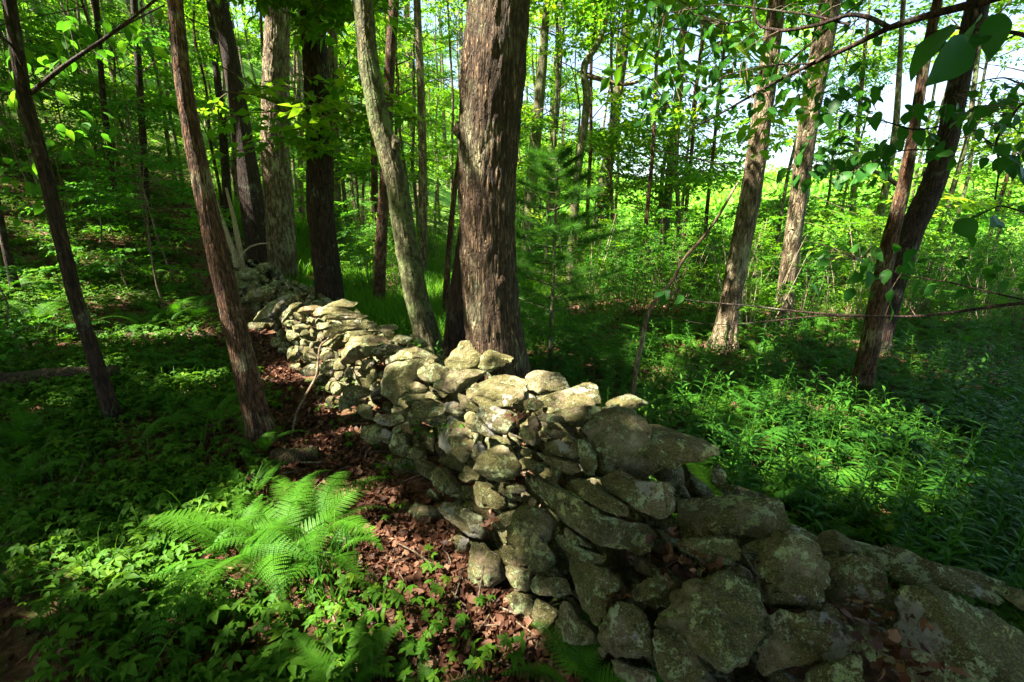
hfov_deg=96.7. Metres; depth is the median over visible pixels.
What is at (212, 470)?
creeper plant
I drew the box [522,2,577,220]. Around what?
woodland tree
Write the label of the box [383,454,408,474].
creeper plant
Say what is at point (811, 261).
thicket shrub
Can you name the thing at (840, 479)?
fern
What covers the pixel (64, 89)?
understory sapling
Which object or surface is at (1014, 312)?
thicket shrub
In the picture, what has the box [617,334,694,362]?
fern
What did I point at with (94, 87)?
woodland tree
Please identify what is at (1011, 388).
fern
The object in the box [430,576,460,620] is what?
creeper plant
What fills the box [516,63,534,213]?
woodland tree
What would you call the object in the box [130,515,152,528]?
creeper plant
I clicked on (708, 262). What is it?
thicket shrub
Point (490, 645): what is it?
creeper plant
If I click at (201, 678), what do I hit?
creeper plant
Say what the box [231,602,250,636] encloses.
creeper plant
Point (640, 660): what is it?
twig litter
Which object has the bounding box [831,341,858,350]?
fern
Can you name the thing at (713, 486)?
fern
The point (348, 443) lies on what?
creeper plant
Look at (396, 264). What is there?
thicket shrub
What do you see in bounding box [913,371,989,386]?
fern
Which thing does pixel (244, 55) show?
woodland tree
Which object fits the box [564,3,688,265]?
woodland tree
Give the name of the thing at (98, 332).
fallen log
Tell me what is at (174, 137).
woodland tree
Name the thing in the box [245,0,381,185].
woodland tree
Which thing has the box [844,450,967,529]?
fern
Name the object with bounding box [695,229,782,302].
thicket shrub
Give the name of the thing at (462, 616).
creeper plant
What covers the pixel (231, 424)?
creeper plant
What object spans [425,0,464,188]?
woodland tree
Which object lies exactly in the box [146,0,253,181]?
woodland tree
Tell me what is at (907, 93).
sky
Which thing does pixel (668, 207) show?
thin tree
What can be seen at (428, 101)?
woodland tree
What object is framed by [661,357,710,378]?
fern
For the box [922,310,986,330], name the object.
fern
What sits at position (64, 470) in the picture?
creeper plant
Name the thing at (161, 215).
understory sapling
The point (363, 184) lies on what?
woodland tree
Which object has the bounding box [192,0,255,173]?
woodland tree
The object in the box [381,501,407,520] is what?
creeper plant
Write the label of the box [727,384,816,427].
fern
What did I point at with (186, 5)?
woodland tree
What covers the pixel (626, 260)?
thicket shrub
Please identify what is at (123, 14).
woodland tree
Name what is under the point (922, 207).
split tree
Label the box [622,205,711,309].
thicket shrub
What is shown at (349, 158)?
woodland tree
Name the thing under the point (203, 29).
woodland tree
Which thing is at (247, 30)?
woodland tree
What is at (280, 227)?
straight tree
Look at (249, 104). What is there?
woodland tree
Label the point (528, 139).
woodland tree
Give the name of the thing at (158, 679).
creeper plant
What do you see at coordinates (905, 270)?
bare branch
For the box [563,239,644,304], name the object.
thicket shrub
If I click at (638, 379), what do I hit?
fern
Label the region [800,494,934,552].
fern
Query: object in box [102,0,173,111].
woodland tree
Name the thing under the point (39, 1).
woodland tree
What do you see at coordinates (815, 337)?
fern
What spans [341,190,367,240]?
thicket shrub
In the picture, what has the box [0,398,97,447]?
fern
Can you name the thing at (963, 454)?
fern
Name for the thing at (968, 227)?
overhanging branch
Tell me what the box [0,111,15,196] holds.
understory sapling
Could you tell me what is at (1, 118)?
understory sapling
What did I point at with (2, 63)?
understory sapling
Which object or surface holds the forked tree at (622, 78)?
on the ground at (18, 644)
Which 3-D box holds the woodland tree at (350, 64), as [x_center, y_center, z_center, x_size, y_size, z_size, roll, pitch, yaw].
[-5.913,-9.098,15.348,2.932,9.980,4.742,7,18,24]
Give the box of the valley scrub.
[515,201,1023,281]
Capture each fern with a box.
[0,276,46,291]
[0,300,71,319]
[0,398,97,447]
[0,448,79,493]
[9,238,40,244]
[30,317,109,329]
[85,254,134,266]
[98,311,167,338]
[123,264,169,274]
[123,296,211,328]
[132,494,308,659]
[133,249,189,255]
[137,392,240,448]
[141,281,183,294]
[142,292,215,318]
[185,481,356,616]
[188,459,292,519]
[207,471,395,577]
[214,470,356,541]
[215,426,310,477]
[267,516,377,605]
[273,610,404,681]
[392,641,493,681]
[501,610,663,681]
[529,348,554,362]
[531,352,587,375]
[561,646,662,681]
[583,352,623,376]
[602,323,640,340]
[611,344,642,362]
[612,388,673,406]
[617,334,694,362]
[618,316,643,323]
[618,372,690,408]
[622,324,688,344]
[631,315,692,330]
[655,318,701,342]
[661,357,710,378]
[662,390,723,420]
[664,390,749,425]
[666,373,724,395]
[669,336,700,348]
[673,394,763,436]
[674,343,734,364]
[679,318,715,334]
[683,462,795,501]
[690,460,833,507]
[696,416,808,465]
[698,372,771,404]
[721,351,804,389]
[726,334,785,360]
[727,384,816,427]
[737,370,791,399]
[738,326,777,348]
[740,324,798,343]
[750,394,914,457]
[750,450,890,523]
[757,456,881,505]
[760,391,865,432]
[768,356,810,376]
[776,332,803,345]
[787,329,857,351]
[791,326,849,338]
[793,313,844,326]
[793,315,848,335]
[798,379,906,405]
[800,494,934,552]
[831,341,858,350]
[836,317,863,327]
[836,415,928,450]
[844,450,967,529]
[846,336,913,344]
[846,402,933,440]
[856,450,984,535]
[863,412,1023,498]
[864,440,987,485]
[874,371,946,401]
[876,374,995,418]
[879,359,915,370]
[883,400,1021,436]
[888,352,936,368]
[894,335,944,352]
[899,310,937,323]
[900,530,1023,588]
[905,313,959,329]
[912,468,1023,565]
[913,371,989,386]
[915,347,980,368]
[920,336,995,359]
[920,493,1022,560]
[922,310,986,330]
[933,387,1023,439]
[941,460,1023,504]
[942,310,1002,324]
[958,373,1023,399]
[958,391,1023,420]
[961,434,1023,469]
[962,323,983,331]
[963,400,1022,447]
[974,342,1021,358]
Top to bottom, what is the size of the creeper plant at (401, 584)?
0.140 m
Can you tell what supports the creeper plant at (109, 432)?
on the ground at (18, 644)
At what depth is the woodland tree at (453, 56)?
38.69 m
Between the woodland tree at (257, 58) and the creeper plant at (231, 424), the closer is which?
the creeper plant at (231, 424)
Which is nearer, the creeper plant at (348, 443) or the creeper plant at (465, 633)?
the creeper plant at (465, 633)
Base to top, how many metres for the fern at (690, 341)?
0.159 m
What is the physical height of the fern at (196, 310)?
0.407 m
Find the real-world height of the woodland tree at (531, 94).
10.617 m
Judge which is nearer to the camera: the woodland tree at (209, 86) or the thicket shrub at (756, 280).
the thicket shrub at (756, 280)
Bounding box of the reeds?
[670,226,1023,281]
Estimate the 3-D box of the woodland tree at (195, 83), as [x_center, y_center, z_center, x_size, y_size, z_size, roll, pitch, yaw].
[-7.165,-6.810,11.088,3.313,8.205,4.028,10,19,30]
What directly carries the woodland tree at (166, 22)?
on the ground at (18, 644)
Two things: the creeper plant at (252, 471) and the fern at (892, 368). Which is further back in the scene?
the fern at (892, 368)
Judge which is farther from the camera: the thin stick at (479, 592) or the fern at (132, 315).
the fern at (132, 315)
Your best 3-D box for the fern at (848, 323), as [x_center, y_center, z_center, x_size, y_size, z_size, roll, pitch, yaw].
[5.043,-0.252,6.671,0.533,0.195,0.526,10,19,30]
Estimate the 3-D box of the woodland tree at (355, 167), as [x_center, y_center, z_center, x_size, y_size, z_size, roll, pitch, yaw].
[-3.142,-5.713,10.630,4.132,8.416,3.398,-4,16,-12]
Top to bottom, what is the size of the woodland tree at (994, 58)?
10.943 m
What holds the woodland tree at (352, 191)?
on the ground at (18, 644)
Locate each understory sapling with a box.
[0,0,45,107]
[0,0,76,181]
[0,0,127,165]
[0,22,55,101]
[0,57,104,179]
[0,58,68,154]
[0,65,15,113]
[0,72,14,163]
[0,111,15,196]
[0,115,25,131]
[0,150,141,210]
[0,265,86,360]
[13,123,166,246]
[18,219,185,290]
[20,21,152,178]
[21,7,229,281]
[42,75,182,181]
[58,152,228,310]
[59,80,182,218]
[59,160,154,202]
[63,170,188,220]
[70,87,187,205]
[79,175,229,257]
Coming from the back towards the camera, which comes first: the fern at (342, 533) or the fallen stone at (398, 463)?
the fallen stone at (398, 463)
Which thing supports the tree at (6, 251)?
on the ground at (18, 644)
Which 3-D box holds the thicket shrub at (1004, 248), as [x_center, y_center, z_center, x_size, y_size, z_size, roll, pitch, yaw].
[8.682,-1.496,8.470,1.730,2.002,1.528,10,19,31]
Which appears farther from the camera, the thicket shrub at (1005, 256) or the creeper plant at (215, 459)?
the thicket shrub at (1005, 256)
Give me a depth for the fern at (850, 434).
3.13 m
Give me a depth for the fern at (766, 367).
4.48 m
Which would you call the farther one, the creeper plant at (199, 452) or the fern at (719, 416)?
the fern at (719, 416)
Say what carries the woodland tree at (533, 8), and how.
on the ground at (18, 644)
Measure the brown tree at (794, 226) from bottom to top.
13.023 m
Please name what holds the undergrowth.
on the ground at (18, 644)
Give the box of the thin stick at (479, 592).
[476,564,484,613]
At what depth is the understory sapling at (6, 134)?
9.74 m
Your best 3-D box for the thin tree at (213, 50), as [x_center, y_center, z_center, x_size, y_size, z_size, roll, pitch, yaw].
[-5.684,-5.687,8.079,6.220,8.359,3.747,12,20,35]
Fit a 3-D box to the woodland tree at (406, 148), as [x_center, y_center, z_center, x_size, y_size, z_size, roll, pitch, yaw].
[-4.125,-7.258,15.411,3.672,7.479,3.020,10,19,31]
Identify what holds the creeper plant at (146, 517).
on the ground at (18, 644)
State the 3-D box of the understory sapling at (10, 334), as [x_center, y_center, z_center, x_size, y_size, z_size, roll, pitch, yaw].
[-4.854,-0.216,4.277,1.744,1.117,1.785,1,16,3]
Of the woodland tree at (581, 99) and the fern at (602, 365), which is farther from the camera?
the woodland tree at (581, 99)
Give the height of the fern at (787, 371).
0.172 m
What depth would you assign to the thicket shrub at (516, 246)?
7.90 m
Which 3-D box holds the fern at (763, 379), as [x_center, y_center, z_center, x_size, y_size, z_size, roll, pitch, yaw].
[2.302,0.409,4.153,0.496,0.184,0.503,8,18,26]
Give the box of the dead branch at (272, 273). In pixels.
[267,270,292,290]
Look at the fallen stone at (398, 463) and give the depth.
2.92 m
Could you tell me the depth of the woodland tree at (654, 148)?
7.92 m
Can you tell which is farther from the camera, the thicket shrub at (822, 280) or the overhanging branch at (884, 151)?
the thicket shrub at (822, 280)
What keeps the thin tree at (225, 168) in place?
on the ground at (18, 644)
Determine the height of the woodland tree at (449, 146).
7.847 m
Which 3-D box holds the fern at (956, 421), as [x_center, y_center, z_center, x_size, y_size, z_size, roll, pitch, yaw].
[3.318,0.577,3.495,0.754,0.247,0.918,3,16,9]
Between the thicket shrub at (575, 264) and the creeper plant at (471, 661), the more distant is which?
the thicket shrub at (575, 264)
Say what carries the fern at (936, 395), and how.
on the ground at (18, 644)
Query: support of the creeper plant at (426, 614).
on the ground at (18, 644)
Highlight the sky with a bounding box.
[230,0,1023,184]
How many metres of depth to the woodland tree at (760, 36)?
12.71 m
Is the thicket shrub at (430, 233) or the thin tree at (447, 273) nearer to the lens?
the thin tree at (447, 273)
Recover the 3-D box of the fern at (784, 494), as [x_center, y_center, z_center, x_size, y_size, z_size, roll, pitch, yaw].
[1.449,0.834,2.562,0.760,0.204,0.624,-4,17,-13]
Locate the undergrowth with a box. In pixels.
[393,264,1023,628]
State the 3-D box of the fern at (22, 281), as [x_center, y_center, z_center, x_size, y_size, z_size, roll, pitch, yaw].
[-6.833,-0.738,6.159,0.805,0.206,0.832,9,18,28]
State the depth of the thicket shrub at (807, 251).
9.97 m
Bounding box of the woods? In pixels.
[346,52,1023,233]
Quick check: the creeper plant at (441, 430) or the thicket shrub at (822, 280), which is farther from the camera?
the thicket shrub at (822, 280)
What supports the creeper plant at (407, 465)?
on the ground at (18, 644)
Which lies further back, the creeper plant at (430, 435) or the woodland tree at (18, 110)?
the woodland tree at (18, 110)
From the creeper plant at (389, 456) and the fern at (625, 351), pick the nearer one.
the creeper plant at (389, 456)
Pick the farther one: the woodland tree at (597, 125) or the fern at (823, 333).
the woodland tree at (597, 125)
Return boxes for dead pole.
[216,199,239,267]
[225,188,244,269]
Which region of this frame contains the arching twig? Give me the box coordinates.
[52,429,88,521]
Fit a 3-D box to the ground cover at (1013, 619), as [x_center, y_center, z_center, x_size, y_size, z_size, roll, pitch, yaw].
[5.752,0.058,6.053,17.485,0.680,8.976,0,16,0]
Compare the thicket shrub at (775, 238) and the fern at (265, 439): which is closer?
the fern at (265, 439)
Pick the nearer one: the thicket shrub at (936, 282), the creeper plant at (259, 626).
the creeper plant at (259, 626)
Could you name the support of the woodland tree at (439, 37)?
on the ground at (18, 644)
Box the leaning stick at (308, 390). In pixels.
[291,333,330,437]
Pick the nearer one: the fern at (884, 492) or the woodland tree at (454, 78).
the fern at (884, 492)
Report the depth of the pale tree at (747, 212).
5.00 m
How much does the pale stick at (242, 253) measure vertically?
0.316 m
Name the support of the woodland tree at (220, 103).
on the ground at (18, 644)
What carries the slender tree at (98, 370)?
on the ground at (18, 644)
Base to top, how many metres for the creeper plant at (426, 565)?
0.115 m
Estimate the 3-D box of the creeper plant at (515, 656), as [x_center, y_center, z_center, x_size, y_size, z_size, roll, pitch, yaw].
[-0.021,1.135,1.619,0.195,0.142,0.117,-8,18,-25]
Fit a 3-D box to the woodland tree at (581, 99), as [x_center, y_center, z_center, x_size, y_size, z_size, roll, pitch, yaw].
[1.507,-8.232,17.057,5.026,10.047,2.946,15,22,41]
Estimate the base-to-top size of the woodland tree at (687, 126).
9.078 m
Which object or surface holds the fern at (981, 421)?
on the ground at (18, 644)
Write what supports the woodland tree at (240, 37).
on the ground at (18, 644)
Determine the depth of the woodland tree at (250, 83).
17.66 m
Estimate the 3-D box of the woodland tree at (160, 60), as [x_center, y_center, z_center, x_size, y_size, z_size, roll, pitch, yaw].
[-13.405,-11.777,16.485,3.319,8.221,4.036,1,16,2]
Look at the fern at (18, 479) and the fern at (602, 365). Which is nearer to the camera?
the fern at (18, 479)
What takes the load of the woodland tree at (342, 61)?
on the ground at (18, 644)
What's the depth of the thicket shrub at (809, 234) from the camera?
11.98 m
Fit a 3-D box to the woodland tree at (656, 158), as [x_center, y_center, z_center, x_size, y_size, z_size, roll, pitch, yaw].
[5.358,-6.954,13.846,5.376,9.593,8.691,-2,16,-6]
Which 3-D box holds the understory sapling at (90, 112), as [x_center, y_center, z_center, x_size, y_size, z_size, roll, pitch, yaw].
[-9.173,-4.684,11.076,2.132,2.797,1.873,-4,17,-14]
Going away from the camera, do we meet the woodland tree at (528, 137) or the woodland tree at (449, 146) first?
the woodland tree at (449, 146)
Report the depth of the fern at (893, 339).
5.62 m
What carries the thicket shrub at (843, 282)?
on the ground at (18, 644)
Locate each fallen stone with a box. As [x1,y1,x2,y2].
[380,458,415,473]
[401,502,444,520]
[425,488,439,500]
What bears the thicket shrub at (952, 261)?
on the ground at (18, 644)
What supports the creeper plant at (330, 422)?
on the ground at (18, 644)
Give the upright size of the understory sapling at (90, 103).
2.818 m
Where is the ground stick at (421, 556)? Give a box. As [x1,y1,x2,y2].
[395,541,437,570]
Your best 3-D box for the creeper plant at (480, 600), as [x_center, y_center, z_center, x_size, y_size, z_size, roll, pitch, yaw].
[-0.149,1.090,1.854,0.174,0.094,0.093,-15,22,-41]
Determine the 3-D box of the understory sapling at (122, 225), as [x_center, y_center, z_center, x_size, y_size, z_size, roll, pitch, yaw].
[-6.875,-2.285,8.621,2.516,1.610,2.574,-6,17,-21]
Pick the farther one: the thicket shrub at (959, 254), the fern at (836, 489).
the thicket shrub at (959, 254)
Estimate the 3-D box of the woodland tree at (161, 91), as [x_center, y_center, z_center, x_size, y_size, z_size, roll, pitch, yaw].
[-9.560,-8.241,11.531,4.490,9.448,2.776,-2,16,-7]
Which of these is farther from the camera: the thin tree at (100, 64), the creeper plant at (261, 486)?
the thin tree at (100, 64)
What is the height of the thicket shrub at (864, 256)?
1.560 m
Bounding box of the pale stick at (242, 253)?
[238,243,269,259]
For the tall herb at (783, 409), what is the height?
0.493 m
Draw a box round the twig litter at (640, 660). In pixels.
[4,214,911,681]
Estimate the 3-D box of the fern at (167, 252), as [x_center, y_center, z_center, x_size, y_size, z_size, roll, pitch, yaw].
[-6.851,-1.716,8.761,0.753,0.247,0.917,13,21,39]
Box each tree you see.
[0,0,137,127]
[0,0,238,202]
[0,0,430,426]
[0,7,115,184]
[0,19,24,292]
[0,51,7,130]
[22,0,86,43]
[24,0,180,222]
[26,0,171,174]
[30,0,163,162]
[30,2,41,18]
[31,0,113,74]
[33,0,124,72]
[35,0,98,119]
[38,0,135,140]
[65,0,130,60]
[73,0,173,98]
[90,0,192,135]
[93,0,122,224]
[100,11,156,30]
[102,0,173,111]
[103,0,210,187]
[125,0,130,11]
[128,0,306,226]
[130,0,262,255]
[133,0,224,203]
[134,20,219,143]
[138,0,216,154]
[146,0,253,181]
[148,0,175,97]
[150,0,363,154]
[154,3,294,206]
[160,0,301,239]
[162,14,242,83]
[167,0,278,449]
[187,7,292,144]
[190,34,261,167]
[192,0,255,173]
[193,15,212,126]
[197,0,413,164]
[203,2,263,155]
[204,1,260,65]
[206,0,233,232]
[207,29,260,49]
[212,0,267,267]
[235,2,256,65]
[237,10,305,183]
[238,0,301,132]
[238,15,355,216]
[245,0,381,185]
[250,31,347,199]
[252,57,294,97]
[255,30,380,212]
[256,22,351,116]
[258,8,378,247]
[260,2,413,283]
[290,0,350,249]
[290,2,413,254]
[290,11,341,197]
[290,31,350,114]
[291,30,402,246]
[296,30,355,219]
[296,40,382,137]
[299,1,344,326]
[333,13,460,261]
[337,12,438,238]
[338,3,428,191]
[340,0,387,233]
[340,38,378,203]
[341,38,404,156]
[345,4,446,208]
[348,2,456,205]
[349,2,448,244]
[349,45,443,70]
[351,0,429,150]
[352,2,431,224]
[353,0,442,384]
[357,44,417,138]
[372,0,398,302]
[381,17,449,141]
[394,0,460,91]
[394,1,440,151]
[394,2,456,207]
[395,0,525,172]
[398,0,529,245]
[398,23,455,193]
[399,35,449,217]
[402,0,457,225]
[405,0,459,228]
[406,3,524,181]
[412,4,459,171]
[413,0,427,271]
[414,69,552,253]
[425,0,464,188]
[427,24,688,239]
[428,0,538,183]
[431,22,461,226]
[432,2,466,155]
[441,0,466,318]
[442,230,465,393]
[444,29,558,171]
[445,62,525,168]
[448,0,595,252]
[452,0,530,446]
[452,34,534,146]
[463,0,574,255]
[515,0,608,264]
[515,99,557,229]
[516,0,632,273]
[516,8,581,248]
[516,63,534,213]
[517,60,552,202]
[517,69,551,223]
[518,0,754,276]
[518,19,609,232]
[519,0,549,272]
[521,50,575,150]
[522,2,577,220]
[526,0,617,216]
[527,25,603,234]
[528,3,593,199]
[528,24,599,212]
[532,0,671,286]
[538,3,661,264]
[539,0,953,296]
[544,15,658,199]
[557,0,854,288]
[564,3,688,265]
[583,39,785,233]
[588,0,767,269]
[594,0,866,277]
[595,0,742,273]
[600,0,858,159]
[615,0,740,280]
[630,1,688,276]
[684,8,846,220]
[695,0,884,289]
[705,0,863,353]
[732,0,916,231]
[769,0,841,332]
[780,0,914,269]
[781,0,965,278]
[800,0,915,278]
[805,0,1023,230]
[818,0,1023,303]
[823,105,1023,245]
[830,0,942,399]
[830,1,1023,219]
[858,0,905,304]
[870,85,1023,254]
[880,0,989,354]
[888,14,1023,283]
[906,1,1023,270]
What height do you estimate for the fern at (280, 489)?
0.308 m
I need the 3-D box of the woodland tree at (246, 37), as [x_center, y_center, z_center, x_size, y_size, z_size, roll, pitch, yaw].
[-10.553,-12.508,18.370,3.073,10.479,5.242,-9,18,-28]
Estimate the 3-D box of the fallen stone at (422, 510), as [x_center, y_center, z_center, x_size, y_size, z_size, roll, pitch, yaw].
[-0.472,0.965,2.491,0.324,0.150,0.143,0,16,0]
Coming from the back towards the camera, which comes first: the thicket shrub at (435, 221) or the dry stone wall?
the thicket shrub at (435, 221)
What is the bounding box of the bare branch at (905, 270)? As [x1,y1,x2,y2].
[654,238,1023,324]
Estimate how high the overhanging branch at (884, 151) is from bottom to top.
0.681 m
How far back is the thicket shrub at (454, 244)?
10.55 m
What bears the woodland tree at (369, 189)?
on the ground at (18, 644)
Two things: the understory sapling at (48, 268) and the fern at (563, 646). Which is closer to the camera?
the fern at (563, 646)
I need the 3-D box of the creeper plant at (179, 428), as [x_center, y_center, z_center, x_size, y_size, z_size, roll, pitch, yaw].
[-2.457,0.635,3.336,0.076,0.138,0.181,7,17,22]
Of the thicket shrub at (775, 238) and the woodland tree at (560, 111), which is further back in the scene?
the woodland tree at (560, 111)
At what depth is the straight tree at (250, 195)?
8.82 m
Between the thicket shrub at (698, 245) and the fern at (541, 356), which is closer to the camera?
the fern at (541, 356)
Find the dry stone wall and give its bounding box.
[228,237,1023,681]
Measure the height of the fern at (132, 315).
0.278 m
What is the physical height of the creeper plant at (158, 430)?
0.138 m
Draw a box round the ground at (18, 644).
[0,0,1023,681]
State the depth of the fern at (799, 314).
6.80 m
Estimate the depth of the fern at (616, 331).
5.99 m
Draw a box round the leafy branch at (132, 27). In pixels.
[0,4,169,226]
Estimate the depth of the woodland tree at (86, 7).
14.24 m
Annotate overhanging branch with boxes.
[634,0,1002,130]
[776,82,954,196]
[909,10,1023,86]
[936,77,1023,199]
[952,203,1023,247]
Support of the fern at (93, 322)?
on the ground at (18, 644)
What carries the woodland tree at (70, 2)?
on the ground at (18, 644)
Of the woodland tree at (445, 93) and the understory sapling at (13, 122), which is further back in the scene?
the woodland tree at (445, 93)
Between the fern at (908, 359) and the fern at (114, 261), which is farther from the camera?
the fern at (114, 261)
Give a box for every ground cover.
[0,114,380,681]
[385,278,1023,632]
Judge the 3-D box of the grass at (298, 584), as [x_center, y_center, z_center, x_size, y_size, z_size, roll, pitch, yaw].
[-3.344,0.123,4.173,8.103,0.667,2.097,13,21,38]
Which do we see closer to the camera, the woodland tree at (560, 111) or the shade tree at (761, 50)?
the shade tree at (761, 50)
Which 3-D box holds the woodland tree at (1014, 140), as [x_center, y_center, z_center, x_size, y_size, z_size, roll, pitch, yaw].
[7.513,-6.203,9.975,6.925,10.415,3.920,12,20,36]
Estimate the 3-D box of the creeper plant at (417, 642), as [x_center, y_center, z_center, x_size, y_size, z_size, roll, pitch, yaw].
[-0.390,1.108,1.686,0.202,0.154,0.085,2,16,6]
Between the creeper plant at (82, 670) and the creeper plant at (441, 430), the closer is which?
the creeper plant at (82, 670)
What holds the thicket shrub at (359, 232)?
on the ground at (18, 644)
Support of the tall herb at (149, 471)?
on the ground at (18, 644)
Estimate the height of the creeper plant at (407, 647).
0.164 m
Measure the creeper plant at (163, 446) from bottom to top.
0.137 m
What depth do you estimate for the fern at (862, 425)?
3.29 m
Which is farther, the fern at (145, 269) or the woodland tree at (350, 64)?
the woodland tree at (350, 64)
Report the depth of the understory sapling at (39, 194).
9.29 m
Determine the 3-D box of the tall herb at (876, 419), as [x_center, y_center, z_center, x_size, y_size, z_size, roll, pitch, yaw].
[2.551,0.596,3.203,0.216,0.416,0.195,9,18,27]
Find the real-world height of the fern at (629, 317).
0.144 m
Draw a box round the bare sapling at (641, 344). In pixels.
[630,182,738,394]
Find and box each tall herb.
[138,431,159,478]
[152,379,193,448]
[682,360,699,391]
[773,387,792,440]
[856,400,894,445]
[932,420,999,495]
[959,439,1020,528]
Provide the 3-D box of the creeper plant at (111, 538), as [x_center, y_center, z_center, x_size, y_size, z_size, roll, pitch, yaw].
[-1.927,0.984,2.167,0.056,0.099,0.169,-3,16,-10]
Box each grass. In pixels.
[0,311,397,681]
[204,142,578,347]
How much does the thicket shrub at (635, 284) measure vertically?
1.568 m
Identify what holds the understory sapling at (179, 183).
on the ground at (18, 644)
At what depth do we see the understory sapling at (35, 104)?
11.21 m
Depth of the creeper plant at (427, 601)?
1.88 m
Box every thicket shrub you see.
[310,193,399,295]
[334,209,366,250]
[337,216,373,273]
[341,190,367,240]
[358,200,417,246]
[358,222,418,285]
[394,210,444,261]
[413,204,449,259]
[418,226,458,270]
[446,205,560,274]
[515,216,553,268]
[516,204,633,314]
[558,225,625,275]
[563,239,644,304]
[578,217,621,275]
[580,217,676,316]
[587,202,670,296]
[594,203,666,272]
[606,228,651,283]
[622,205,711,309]
[627,202,710,289]
[639,225,723,297]
[648,221,690,270]
[650,213,726,281]
[658,234,706,279]
[661,211,732,296]
[673,216,803,314]
[695,222,847,332]
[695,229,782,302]
[708,208,735,275]
[712,236,764,278]
[727,217,847,295]
[748,226,784,287]
[752,234,864,323]
[758,210,820,279]
[765,220,859,289]
[766,207,820,269]
[770,209,830,266]
[797,234,839,283]
[800,220,881,287]
[809,210,950,322]
[810,239,857,278]
[811,258,875,313]
[828,245,876,299]
[830,240,867,282]
[838,230,950,275]
[848,202,1003,314]
[858,227,943,298]
[904,253,1015,332]
[904,254,967,310]
[914,234,1010,295]
[919,242,988,289]
[932,232,993,285]
[934,204,1023,311]
[946,253,1023,323]
[948,219,1017,270]
[949,214,1023,284]
[953,229,1023,306]
[958,239,1023,296]
[978,238,1023,283]
[983,227,1023,298]
[987,255,1023,336]
[995,234,1023,291]
[997,232,1023,292]
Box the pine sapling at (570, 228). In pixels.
[515,137,646,370]
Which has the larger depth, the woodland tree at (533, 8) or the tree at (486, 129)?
the woodland tree at (533, 8)
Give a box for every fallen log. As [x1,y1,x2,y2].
[0,365,120,393]
[0,514,112,551]
[19,324,214,339]
[56,577,201,610]
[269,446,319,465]
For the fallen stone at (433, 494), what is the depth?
2.62 m
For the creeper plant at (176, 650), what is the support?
on the ground at (18, 644)
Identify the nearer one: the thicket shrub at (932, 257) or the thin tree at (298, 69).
the thicket shrub at (932, 257)
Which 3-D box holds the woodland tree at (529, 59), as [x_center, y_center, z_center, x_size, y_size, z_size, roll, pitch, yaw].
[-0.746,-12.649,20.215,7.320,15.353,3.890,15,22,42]
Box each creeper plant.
[22,435,47,456]
[37,551,85,579]
[57,543,74,564]
[60,457,80,476]
[61,525,78,537]
[63,471,91,486]
[68,481,102,498]
[76,657,128,681]
[80,579,104,611]
[86,549,147,580]
[88,445,117,460]
[92,604,133,646]
[94,536,113,554]
[102,430,127,447]
[104,417,124,427]
[107,498,130,524]
[118,564,167,614]
[119,434,154,448]
[122,606,183,651]
[129,423,156,436]
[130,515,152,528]
[130,548,152,573]
[135,676,164,681]
[140,511,161,525]
[144,426,164,438]
[146,486,169,502]
[147,532,182,553]
[151,663,203,681]
[154,438,174,454]
[163,420,186,432]
[165,629,230,660]
[187,442,215,460]
[192,672,205,681]
[196,428,205,439]
[199,458,235,470]
[205,468,222,488]
[210,436,219,452]
[215,436,236,453]
[228,415,241,431]
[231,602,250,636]
[238,612,299,644]
[245,485,265,504]
[250,466,263,489]
[266,571,317,603]
[276,641,324,677]
[286,386,306,399]
[295,602,335,652]
[301,598,352,630]
[305,620,359,651]
[308,661,372,681]
[324,590,348,630]
[329,419,352,428]
[329,628,379,662]
[332,564,368,602]
[343,431,353,448]
[347,526,376,542]
[347,584,391,607]
[348,571,380,591]
[349,587,399,621]
[358,630,386,677]
[365,603,403,630]
[366,576,405,604]
[370,653,408,681]
[372,463,391,474]
[380,624,432,651]
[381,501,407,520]
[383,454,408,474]
[384,584,417,642]
[393,636,417,681]
[401,449,426,472]
[410,575,449,610]
[412,420,422,434]
[413,431,434,441]
[415,619,443,661]
[420,543,444,573]
[421,601,460,630]
[421,612,469,641]
[423,649,457,681]
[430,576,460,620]
[436,421,448,435]
[441,420,464,432]
[446,621,482,655]
[462,594,494,626]
[463,638,484,673]
[477,631,525,668]
[480,637,516,668]
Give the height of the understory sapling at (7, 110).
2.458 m
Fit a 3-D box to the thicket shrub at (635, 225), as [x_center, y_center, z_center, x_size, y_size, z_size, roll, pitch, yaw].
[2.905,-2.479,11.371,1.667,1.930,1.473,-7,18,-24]
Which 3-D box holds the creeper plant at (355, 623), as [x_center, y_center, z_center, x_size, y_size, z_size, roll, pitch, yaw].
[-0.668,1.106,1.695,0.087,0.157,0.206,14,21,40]
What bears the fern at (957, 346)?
on the ground at (18, 644)
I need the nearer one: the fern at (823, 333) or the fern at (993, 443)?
the fern at (993, 443)
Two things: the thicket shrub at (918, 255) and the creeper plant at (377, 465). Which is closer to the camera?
the creeper plant at (377, 465)
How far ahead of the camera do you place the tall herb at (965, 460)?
2.50 m
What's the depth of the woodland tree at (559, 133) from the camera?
40.48 m
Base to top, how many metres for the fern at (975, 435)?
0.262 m
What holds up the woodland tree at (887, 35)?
on the ground at (18, 644)

